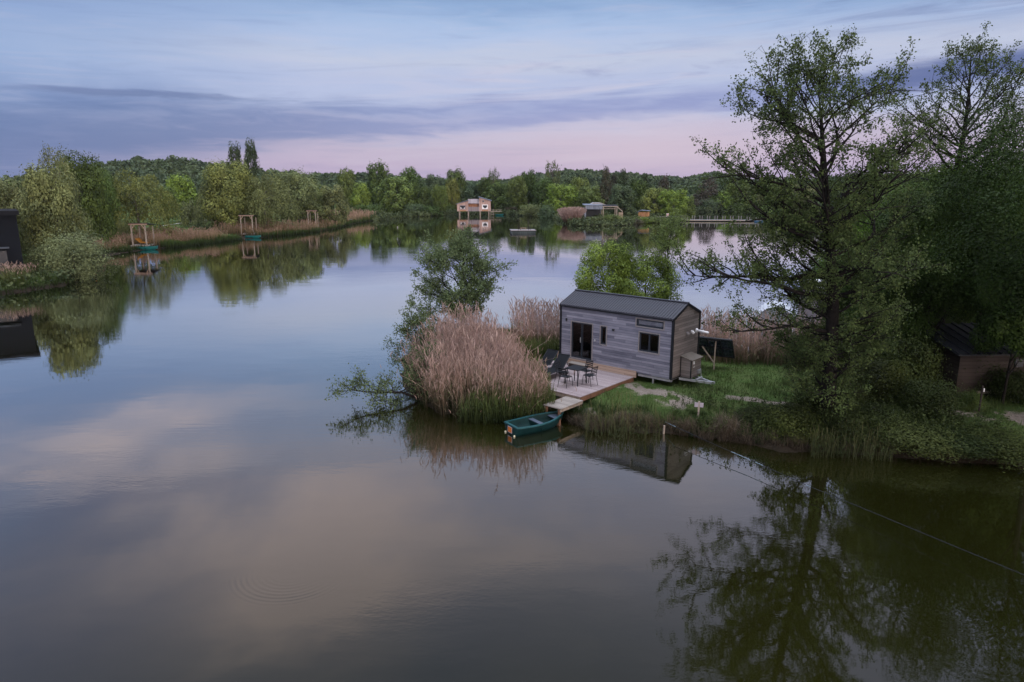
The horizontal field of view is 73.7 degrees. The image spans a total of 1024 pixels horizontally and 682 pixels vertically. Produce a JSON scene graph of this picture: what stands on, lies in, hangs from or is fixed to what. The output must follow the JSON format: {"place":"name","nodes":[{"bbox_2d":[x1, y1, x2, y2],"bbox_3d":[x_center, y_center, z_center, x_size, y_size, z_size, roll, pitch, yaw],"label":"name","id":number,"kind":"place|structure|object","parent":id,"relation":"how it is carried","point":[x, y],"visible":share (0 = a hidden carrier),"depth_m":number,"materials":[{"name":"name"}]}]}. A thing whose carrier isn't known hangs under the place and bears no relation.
{"place":"outdoors","nodes":[
{"label":"outdoors","id":0,"kind":"place"},
{"bbox_2d":[0,211,1023,681],"bbox_3d":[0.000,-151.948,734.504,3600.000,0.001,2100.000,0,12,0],"label":"water","id":1,"kind":"structure","parent":0,"point":[202,479],"depth_m":19.80,"materials":[{"name":"liquid"}]},
{"bbox_2d":[109,225,229,246],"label":"reed bed","id":2,"kind":"object","parent":1,"relation":"on","point":[189,234],"visible":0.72,"depth_m":120.96,"materials":[{"name":"beige plant"}]},
{"bbox_2d":[213,218,317,236],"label":"reed bed","id":3,"kind":"object","parent":1,"relation":"on","point":[232,229],"visible":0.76,"depth_m":144.33,"materials":[{"name":"beige plant"}]},
{"bbox_2d":[457,197,501,215],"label":"stilt house","id":4,"kind":"structure","parent":1,"relation":"in","point":[480,204],"depth_m":260.25,"materials":[{"name":"wood"}]},
{"bbox_2d":[504,411,563,436],"bbox_3d":[0.962,3.269,26.970,2.509,0.593,1.128,-8,15,-32],"label":"rowing boat","id":5,"kind":"object","parent":1,"relation":"on","point":[536,423],"visible":0.98,"depth_m":26.92,"materials":[{"name":"plastic"}]},
{"bbox_2d":[0,201,1023,464],"bbox_3d":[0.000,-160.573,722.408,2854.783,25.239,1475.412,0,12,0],"label":"ground","id":6,"kind":"structure","parent":0,"point":[1008,411],"depth_m":29.14,"materials":[{"name":"plant"}]},
{"bbox_2d":[0,209,24,278],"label":"dark cabin","id":7,"kind":"object","parent":6,"relation":"on","point":[10,247],"visible":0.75,"depth_m":66.92,"materials":[{"name":"wood"}]},
{"bbox_2d":[0,171,32,256],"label":"tall tree","id":8,"kind":"object","parent":6,"relation":"on","point":[11,197],"visible":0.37,"depth_m":81.87,"materials":[{"name":"green plant"}]},
{"bbox_2d":[0,261,35,286],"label":"reed clump","id":9,"kind":"object","parent":6,"relation":"on","point":[13,269],"visible":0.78,"depth_m":64.33,"materials":[{"name":"beige plant"}]},
{"bbox_2d":[0,252,99,293],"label":"sedge fringe","id":10,"kind":"object","parent":6,"relation":"on","point":[55,283],"visible":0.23,"depth_m":66.05,"materials":[{"name":"plant"}]},
{"bbox_2d":[22,240,79,272],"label":"bush","id":11,"kind":"object","parent":6,"relation":"on","point":[28,255],"visible":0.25,"depth_m":72.67,"materials":[{"name":"green plant"}]},
{"bbox_2d":[33,141,77,223],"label":"sparse tree","id":12,"kind":"object","parent":6,"relation":"on","point":[48,158],"visible":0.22,"depth_m":85.16,"materials":[{"name":"green plant"}]},
{"bbox_2d":[16,153,95,265],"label":"leafy tree","id":13,"kind":"object","parent":6,"relation":"on","point":[63,191],"visible":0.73,"depth_m":74.90,"materials":[{"name":"green plant"}]},
{"bbox_2d":[21,223,123,282],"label":"bush","id":14,"kind":"object","parent":6,"relation":"on","point":[82,256],"visible":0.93,"depth_m":70.69,"materials":[{"name":"green plant"}]},
{"bbox_2d":[54,147,118,243],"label":"leafy tree","id":15,"kind":"object","parent":6,"relation":"on","point":[90,175],"visible":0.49,"depth_m":102.46,"materials":[{"name":"green plant"}]},
{"bbox_2d":[83,168,126,230],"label":"tall tree","id":16,"kind":"object","parent":6,"relation":"on","point":[111,194],"visible":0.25,"depth_m":115.15,"materials":[{"name":"green plant"}]},
{"bbox_2d":[107,167,186,235],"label":"willow tree","id":17,"kind":"object","parent":6,"relation":"on","point":[126,198],"visible":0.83,"depth_m":119.82,"materials":[{"name":"green plant"}]},
{"bbox_2d":[157,238,202,247],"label":"sedge fringe","id":18,"kind":"object","parent":6,"relation":"on","point":[171,243],"visible":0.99,"depth_m":114.68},
{"bbox_2d":[165,173,200,219],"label":"leafy tree","id":19,"kind":"object","parent":6,"relation":"on","point":[181,189],"visible":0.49,"depth_m":178.76,"materials":[{"name":"green plant"}]},
{"bbox_2d":[174,192,203,226],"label":"bush","id":20,"kind":"object","parent":6,"relation":"on","point":[188,215],"visible":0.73,"depth_m":156.44,"materials":[{"name":"green plant"}]},
{"bbox_2d":[193,182,236,227],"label":"willow tree","id":21,"kind":"object","parent":6,"relation":"on","point":[198,200],"visible":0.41,"depth_m":145.06,"materials":[{"name":"green plant"}]},
{"bbox_2d":[195,155,259,229],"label":"leafy tree","id":22,"kind":"object","parent":6,"relation":"on","point":[235,185],"visible":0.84,"depth_m":143.10,"materials":[{"name":"green plant"}]},
{"bbox_2d":[244,137,259,181],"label":"poplar tree","id":23,"kind":"object","parent":6,"relation":"on","point":[251,156],"visible":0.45,"depth_m":332.75,"materials":[{"name":"green plant"}]},
{"bbox_2d":[230,170,298,230],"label":"willow tree","id":24,"kind":"object","parent":6,"relation":"on","point":[267,200],"visible":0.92,"depth_m":145.69,"materials":[{"name":"green plant"}]},
{"bbox_2d":[255,226,319,236],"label":"sedge fringe","id":25,"kind":"object","parent":6,"relation":"on","point":[283,233],"visible":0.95,"depth_m":145.37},
{"bbox_2d":[272,167,330,223],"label":"leafy tree","id":26,"kind":"object","parent":6,"relation":"on","point":[305,195],"visible":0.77,"depth_m":171.89,"materials":[{"name":"green plant"}]},
{"bbox_2d":[320,183,350,225],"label":"leafy tree","id":27,"kind":"object","parent":6,"relation":"on","point":[333,197],"visible":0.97,"depth_m":178.94,"materials":[{"name":"green plant"}]},
{"bbox_2d":[336,166,356,206],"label":"tall tree","id":28,"kind":"object","parent":6,"relation":"on","point":[347,186],"visible":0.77,"depth_m":280.32,"materials":[{"name":"green plant"}]},
{"bbox_2d":[350,182,372,211],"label":"leafy tree","id":29,"kind":"object","parent":6,"relation":"on","point":[359,192],"visible":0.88,"depth_m":254.50,"materials":[{"name":"green plant"}]},
{"bbox_2d":[324,363,420,411],"bbox_3d":[-6.011,2.030,30.166,4.183,2.233,3.155,0,12,0],"label":"fallen willow","id":30,"kind":"object","parent":6,"relation":"on","point":[359,383],"visible":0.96,"depth_m":29.87,"materials":[{"name":"green plant"}]},
{"bbox_2d":[0,204,751,290],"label":"undergrowth","id":31,"kind":"object","parent":6,"relation":"on","point":[381,215],"visible":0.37,"depth_m":201.02,"materials":[{"name":"green plant"}]},
{"bbox_2d":[365,158,389,205],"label":"tall tree","id":32,"kind":"object","parent":6,"relation":"on","point":[374,178],"visible":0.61,"depth_m":289.21,"materials":[{"name":"green plant"}]},
{"bbox_2d":[370,174,416,210],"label":"leafy tree","id":33,"kind":"object","parent":6,"relation":"on","point":[401,199],"visible":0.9,"depth_m":258.67,"materials":[{"name":"green plant"}]},
{"bbox_2d":[397,166,423,198],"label":"tall tree","id":34,"kind":"object","parent":6,"relation":"on","point":[410,172],"visible":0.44,"depth_m":294.88,"materials":[{"name":"green plant"}]},
{"bbox_2d":[381,300,446,369],"bbox_3d":[-4.548,-0.081,33.485,2.978,3.795,3.485,-9,16,-37],"label":"sallow bush","id":35,"kind":"object","parent":6,"relation":"on","point":[415,319],"visible":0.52,"depth_m":33.16,"materials":[{"name":"green plant"}]},
{"bbox_2d":[412,186,432,210],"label":"leafy tree","id":36,"kind":"object","parent":6,"relation":"on","point":[424,195],"visible":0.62,"depth_m":264.32,"materials":[{"name":"green plant"}]},
{"bbox_2d":[397,337,455,394],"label":"sallow bush","id":37,"kind":"object","parent":6,"relation":"on","point":[412,372],"visible":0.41,"depth_m":30.30,"materials":[{"name":"green plant"}]},
{"bbox_2d":[430,183,448,211],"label":"tall tree","id":38,"kind":"object","parent":6,"relation":"on","point":[439,197],"visible":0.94,"depth_m":260.71,"materials":[{"name":"green plant"}]},
{"bbox_2d":[445,177,461,209],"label":"leafy tree","id":39,"kind":"object","parent":6,"relation":"on","point":[452,187],"visible":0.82,"depth_m":285.66,"materials":[{"name":"green plant"}]},
{"bbox_2d":[444,168,468,201],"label":"tall tree","id":40,"kind":"object","parent":6,"relation":"on","point":[460,179],"visible":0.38,"depth_m":302.87,"materials":[{"name":"green plant"}]},
{"bbox_2d":[405,224,517,328],"bbox_3d":[-3.266,-3.694,41.521,6.352,7.049,6.000,-11,17,-41],"label":"willow tree","id":41,"kind":"object","parent":6,"relation":"on","point":[458,251],"visible":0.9,"depth_m":40.34,"materials":[{"name":"green plant"}]},
{"bbox_2d":[379,301,576,418],"bbox_3d":[-1.587,0.498,32.721,8.630,3.865,13.132,0,12,0],"label":"reed bed","id":42,"kind":"object","parent":6,"relation":"on","point":[484,349],"visible":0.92,"depth_m":29.55,"materials":[{"name":"beige plant"}]},
{"bbox_2d":[482,182,514,208],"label":"leafy tree","id":43,"kind":"object","parent":6,"relation":"on","point":[496,201],"visible":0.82,"depth_m":287.94,"materials":[{"name":"green plant"}]},
{"bbox_2d":[0,155,1004,208],"bbox_3d":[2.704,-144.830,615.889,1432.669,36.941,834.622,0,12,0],"label":"distant woods","id":44,"kind":"object","parent":6,"relation":"on","point":[158,168],"visible":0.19,"depth_m":468.31,"materials":[{"name":"plant"}]},
{"bbox_2d":[453,348,557,423],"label":"young reeds","id":45,"kind":"object","parent":6,"relation":"on","point":[485,411],"visible":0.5,"depth_m":27.86,"materials":[{"name":"green plant"}]},
{"bbox_2d":[504,174,528,208],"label":"tall tree","id":46,"kind":"object","parent":6,"relation":"on","point":[516,196],"visible":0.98,"depth_m":276.34,"materials":[{"name":"green plant"}]},
{"bbox_2d":[519,167,537,203],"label":"tall tree","id":47,"kind":"object","parent":6,"relation":"on","point":[530,180],"visible":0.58,"depth_m":290.77,"materials":[{"name":"green plant"}]},
{"bbox_2d":[502,294,564,350],"bbox_3d":[1.394,-0.944,37.472,3.856,3.017,3.929,0,12,0],"label":"reed bed","id":48,"kind":"object","parent":6,"relation":"on","point":[528,320],"visible":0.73,"depth_m":36.91,"materials":[{"name":"beige plant"}]},
{"bbox_2d":[516,330,559,358],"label":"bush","id":49,"kind":"object","parent":6,"relation":"on","point":[549,344],"visible":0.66,"depth_m":35.90,"materials":[{"name":"green plant"}]},
{"bbox_2d":[531,175,554,207],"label":"leafy tree","id":50,"kind":"object","parent":6,"relation":"on","point":[541,186],"visible":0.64,"depth_m":272.96,"materials":[{"name":"green plant"}]},
{"bbox_2d":[542,183,577,213],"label":"leafy tree","id":51,"kind":"object","parent":6,"relation":"on","point":[567,193],"visible":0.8,"depth_m":242.18,"materials":[{"name":"green plant"}]},
{"bbox_2d":[543,396,582,425],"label":"jetty","id":52,"kind":"object","parent":6,"relation":"on","point":[566,403],"visible":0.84,"depth_m":27.79,"materials":[{"name":"wood"}]},
{"bbox_2d":[557,206,586,223],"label":"reed clump","id":53,"kind":"object","parent":6,"relation":"on","point":[569,212],"visible":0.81,"depth_m":195.00,"materials":[{"name":"beige plant"}]},
{"bbox_2d":[541,361,633,404],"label":"deck","id":54,"kind":"structure","parent":6,"relation":"on","point":[606,381],"depth_m":30.36,"materials":[{"name":"wood"}]},
{"bbox_2d":[545,353,570,374],"bbox_3d":[1.904,1.200,31.436,0.655,0.885,1.890,9,16,37],"label":"sun lounger","id":55,"kind":"object","parent":54,"relation":"on","point":[562,358],"visible":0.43,"depth_m":31.82,"materials":[{"name":"black fabric"}]},
{"bbox_2d":[575,185,604,207],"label":"leafy tree","id":56,"kind":"object","parent":6,"relation":"on","point":[591,195],"visible":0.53,"depth_m":238.24,"materials":[{"name":"green plant"}]},
{"bbox_2d":[582,202,622,216],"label":"lakeside cabin","id":57,"kind":"object","parent":6,"relation":"on","point":[594,208],"visible":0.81,"depth_m":203.54,"materials":[{"name":"wood"}]},
{"bbox_2d":[571,238,637,295],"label":"willow tree","id":58,"kind":"object","parent":6,"relation":"on","point":[618,260],"visible":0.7,"depth_m":44.78,"materials":[{"name":"green plant"}]},
{"bbox_2d":[598,165,613,209],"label":"conifer tree","id":59,"kind":"object","parent":6,"relation":"on","point":[606,171],"visible":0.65,"depth_m":244.74,"materials":[{"name":"green plant"}]},
{"bbox_2d":[606,183,636,215],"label":"leafy tree","id":60,"kind":"object","parent":6,"relation":"on","point":[625,196],"visible":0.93,"depth_m":219.11,"materials":[{"name":"green plant"}]},
{"bbox_2d":[583,393,663,440],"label":"young reeds","id":61,"kind":"object","parent":6,"relation":"on","point":[624,428],"visible":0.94,"depth_m":26.33,"materials":[{"name":"green plant"}]},
{"bbox_2d":[559,289,714,383],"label":"tiny house","id":62,"kind":"structure","parent":6,"relation":"on","point":[650,337],"depth_m":31.43,"materials":[{"name":"grey wood"}]},
{"bbox_2d":[570,320,592,360],"bbox_3d":[3.393,-0.011,33.186,1.320,1.870,0.105,11,16,40],"label":"glass door","id":63,"kind":"structure","parent":62,"relation":"in","point":[581,345],"depth_m":33.20,"materials":[{"name":"glass"}]},
{"bbox_2d":[638,331,659,354],"bbox_3d":[6.173,0.078,30.706,1.100,0.960,0.105,11,16,40],"label":"square window","id":64,"kind":"structure","parent":62,"relation":"in","point":[643,345],"depth_m":30.72,"materials":[{"name":"black glass"}]},
{"bbox_2d":[635,317,664,330],"bbox_3d":[6.181,-0.771,30.518,1.470,0.420,0.115,11,16,40],"label":"transom window","id":65,"kind":"structure","parent":62,"relation":"in","point":[647,323],"depth_m":30.53,"materials":[{"name":"grey glass"}]},
{"bbox_2d":[628,176,649,209],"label":"tall tree","id":66,"kind":"object","parent":6,"relation":"on","point":[638,186],"visible":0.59,"depth_m":242.30,"materials":[{"name":"green plant"}]},
{"bbox_2d":[611,244,685,300],"bbox_3d":[9.071,-3.727,46.442,5.330,5.780,5.311,0,12,0],"label":"willow tree","id":67,"kind":"object","parent":6,"relation":"on","point":[642,273],"visible":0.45,"depth_m":45.46,"materials":[{"name":"green plant"}]},
{"bbox_2d":[636,188,664,214],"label":"leafy tree","id":68,"kind":"object","parent":6,"relation":"on","point":[649,200],"visible":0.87,"depth_m":221.58,"materials":[{"name":"green plant"}]},
{"bbox_2d":[564,409,743,441],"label":"dead grass","id":69,"kind":"structure","parent":6,"relation":"on","point":[681,425],"depth_m":26.70,"materials":[{"name":"plant"}]},
{"bbox_2d":[645,205,692,292],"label":"willow tree","id":70,"kind":"object","parent":6,"relation":"on","point":[665,228],"visible":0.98,"depth_m":45.56,"materials":[{"name":"green plant"}]},
{"bbox_2d":[657,188,689,215],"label":"leafy tree","id":71,"kind":"object","parent":6,"relation":"on","point":[670,196],"visible":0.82,"depth_m":218.01,"materials":[{"name":"green plant"}]},
{"bbox_2d":[693,176,724,206],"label":"conifer tree","id":72,"kind":"object","parent":6,"relation":"on","point":[709,183],"visible":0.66,"depth_m":320.13,"materials":[{"name":"green plant"}]},
{"bbox_2d":[699,336,734,368],"bbox_3d":[9.916,0.646,33.455,1.800,1.833,0.932,7,14,29],"label":"solar rack","id":73,"kind":"object","parent":6,"relation":"on","point":[714,347],"visible":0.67,"depth_m":33.29,"materials":[{"name":"black glass"}]},
{"bbox_2d":[705,407,747,437],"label":"bush","id":74,"kind":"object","parent":6,"relation":"on","point":[721,421],"depth_m":25.85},
{"bbox_2d":[731,403,783,432],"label":"bush","id":75,"kind":"object","parent":6,"relation":"on","point":[751,415],"visible":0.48,"depth_m":26.05,"materials":[{"name":"green plant"}]},
{"bbox_2d":[699,306,824,365],"bbox_3d":[12.503,-0.310,35.544,7.390,2.893,4.001,4,13,19],"label":"reed bed","id":76,"kind":"object","parent":6,"relation":"on","point":[753,342],"visible":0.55,"depth_m":34.79,"materials":[{"name":"beige plant"}]},
{"bbox_2d":[758,300,791,342],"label":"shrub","id":77,"kind":"object","parent":6,"relation":"on","point":[763,307],"visible":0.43,"depth_m":39.12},
{"bbox_2d":[556,396,1015,458],"bbox_3d":[9.789,3.253,26.080,17.321,0.897,2.972,4,13,17],"label":"bank sedge","id":78,"kind":"object","parent":6,"relation":"on","point":[581,410],"visible":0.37,"depth_m":27.09,"materials":[{"name":"plant"}]},
{"bbox_2d":[748,392,833,444],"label":"bush","id":79,"kind":"object","parent":6,"relation":"on","point":[782,414],"visible":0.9,"depth_m":25.04,"materials":[{"name":"green plant"}]},
{"bbox_2d":[779,324,822,374],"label":"bush","id":80,"kind":"object","parent":6,"relation":"on","point":[797,363],"visible":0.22,"depth_m":32.82,"materials":[{"name":"green plant"}]},
{"bbox_2d":[661,23,954,421],"bbox_3d":[10.792,-3.611,24.725,10.114,14.568,7.488,0,12,0],"label":"alder tree","id":81,"kind":"object","parent":6,"relation":"on","point":[830,238],"visible":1,"depth_m":24.00,"materials":[{"name":"green plant"}]},
{"bbox_2d":[666,422,1023,574],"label":"mooring rope","id":82,"kind":"object","parent":6,"relation":"on","point":[854,504],"visible":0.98,"depth_m":19.78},
{"bbox_2d":[671,380,1019,452],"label":"bank weeds","id":83,"kind":"object","parent":6,"relation":"on","point":[977,421],"visible":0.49,"depth_m":25.41,"materials":[{"name":"green plant"}]},
{"bbox_2d":[813,399,879,445],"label":"bush","id":84,"kind":"object","parent":6,"relation":"on","point":[837,425],"visible":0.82,"depth_m":24.73,"materials":[{"name":"green plant"}]},
{"bbox_2d":[814,301,882,371],"bbox_3d":[15.970,-0.288,32.524,3.573,4.288,3.400,1,12,7],"label":"bush","id":85,"kind":"object","parent":6,"relation":"on","point":[839,336],"visible":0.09,"depth_m":32.13,"materials":[{"name":"green plant"}]},
{"bbox_2d":[809,419,897,460],"bbox_3d":[12.112,3.539,24.280,3.213,1.419,1.378,1,12,7],"label":"reed bed","id":86,"kind":"object","parent":6,"relation":"on","point":[860,447],"visible":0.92,"depth_m":24.19,"materials":[{"name":"green plant"}]},
{"bbox_2d":[817,248,891,338],"bbox_3d":[18.358,-2.051,36.244,4.875,6.301,4.502,0,12,0],"label":"leafy tree","id":87,"kind":"object","parent":6,"relation":"on","point":[845,289],"visible":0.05,"depth_m":35.30,"materials":[{"name":"green plant"}]},
{"bbox_2d":[836,376,878,412],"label":"bush","id":88,"kind":"object","parent":6,"relation":"on","point":[862,396],"visible":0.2,"depth_m":26.59,"materials":[{"name":"green plant"}]},
{"bbox_2d":[838,345,920,409],"bbox_3d":[15.046,1.411,28.411,3.394,2.551,3.784,5,13,23],"label":"bush","id":89,"kind":"object","parent":6,"relation":"on","point":[881,377],"visible":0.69,"depth_m":27.68,"materials":[{"name":"green plant"}]},
{"bbox_2d":[736,421,1023,464],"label":"dead grass","id":90,"kind":"structure","parent":6,"relation":"on","point":[777,442],"depth_m":24.81,"materials":[{"name":"plant"}]},
{"bbox_2d":[848,394,918,440],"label":"bush","id":91,"kind":"object","parent":6,"relation":"on","point":[879,415],"visible":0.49,"depth_m":24.95,"materials":[{"name":"green plant"}]},
{"bbox_2d":[836,182,931,268],"bbox_3d":[24.783,-5.717,44.996,7.634,10.284,8.398,0,12,0],"label":"leafy tree","id":92,"kind":"object","parent":6,"relation":"on","point":[863,228],"visible":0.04,"depth_m":44.17,"materials":[{"name":"green plant"}]},
{"bbox_2d":[852,230,944,364],"bbox_3d":[17.751,-1.558,31.300,4.249,7.470,4.224,0,12,0],"label":"tall tree","id":93,"kind":"object","parent":6,"relation":"on","point":[918,319],"visible":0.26,"depth_m":30.11,"materials":[{"name":"green plant"}]},
{"bbox_2d":[867,317,957,393],"bbox_3d":[17.199,0.642,29.596,4.031,3.704,3.804,-3,13,-14],"label":"bush","id":94,"kind":"object","parent":6,"relation":"on","point":[921,361],"visible":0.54,"depth_m":28.86,"materials":[{"name":"green plant"}]},
{"bbox_2d":[862,405,977,465],"bbox_3d":[14.460,3.289,24.282,3.780,1.414,3.596,7,14,30],"label":"bush","id":95,"kind":"object","parent":6,"relation":"on","point":[909,435],"visible":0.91,"depth_m":23.76,"materials":[{"name":"green plant"}]},
{"bbox_2d":[881,367,975,426],"bbox_3d":[16.214,2.118,26.302,2.966,2.144,3.307,-5,13,-23],"label":"bush","id":96,"kind":"object","parent":6,"relation":"on","point":[934,395],"visible":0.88,"depth_m":25.91,"materials":[{"name":"green plant"}]},
{"bbox_2d":[869,161,1016,340],"bbox_3d":[18.719,-2.694,30.307,5.802,10.412,6.294,5,13,23],"label":"tall tree","id":97,"kind":"object","parent":6,"relation":"on","point":[956,303],"visible":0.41,"depth_m":28.64,"materials":[{"name":"green plant"}]},
{"bbox_2d":[879,21,1023,322],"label":"alder tree","id":98,"kind":"object","parent":6,"relation":"on","point":[982,69],"visible":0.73,"depth_m":31.32,"materials":[{"name":"green plant"}]},
{"bbox_2d":[907,419,1014,461],"bbox_3d":[16.080,3.445,24.181,3.886,0.934,3.667,10,16,39],"label":"bush","id":99,"kind":"object","parent":6,"relation":"on","point":[970,446],"visible":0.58,"depth_m":23.43,"materials":[{"name":"green plant"}]},
{"bbox_2d":[911,120,1023,322],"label":"tall tree","id":100,"kind":"object","parent":6,"relation":"on","point":[951,167],"visible":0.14,"depth_m":30.72,"materials":[{"name":"green plant"}]},
{"bbox_2d":[914,90,1023,334],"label":"tall tree","id":101,"kind":"object","parent":6,"relation":"on","point":[993,157],"visible":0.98,"depth_m":25.26,"materials":[{"name":"green plant"}]},
{"bbox_2d":[918,322,1023,396],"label":"shed","id":102,"kind":"structure","parent":6,"relation":"on","point":[960,356],"depth_m":28.86,"materials":[{"name":"wood"}]},
{"bbox_2d":[955,385,991,411],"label":"bush","id":103,"kind":"object","parent":6,"relation":"on","point":[971,398],"visible":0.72,"depth_m":27.09,"materials":[{"name":"green plant"}]},
{"bbox_2d":[953,417,1023,472],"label":"bush","id":104,"kind":"object","parent":6,"relation":"on","point":[1014,442],"visible":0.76,"depth_m":23.29,"materials":[{"name":"green plant"}]},
{"bbox_2d":[962,243,1023,403],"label":"tall tree","id":105,"kind":"object","parent":6,"relation":"on","point":[989,328],"visible":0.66,"depth_m":26.77,"materials":[{"name":"green plant"}]},
{"bbox_2d":[980,360,1023,403],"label":"bush","id":106,"kind":"object","parent":6,"relation":"on","point":[1016,378],"visible":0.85,"depth_m":28.17,"materials":[{"name":"green plant"}]},
{"bbox_2d":[0,0,1023,180],"label":"sky","id":107,"kind":"structure","parent":0,"point":[436,87],"materials":[{"name":"blue"}]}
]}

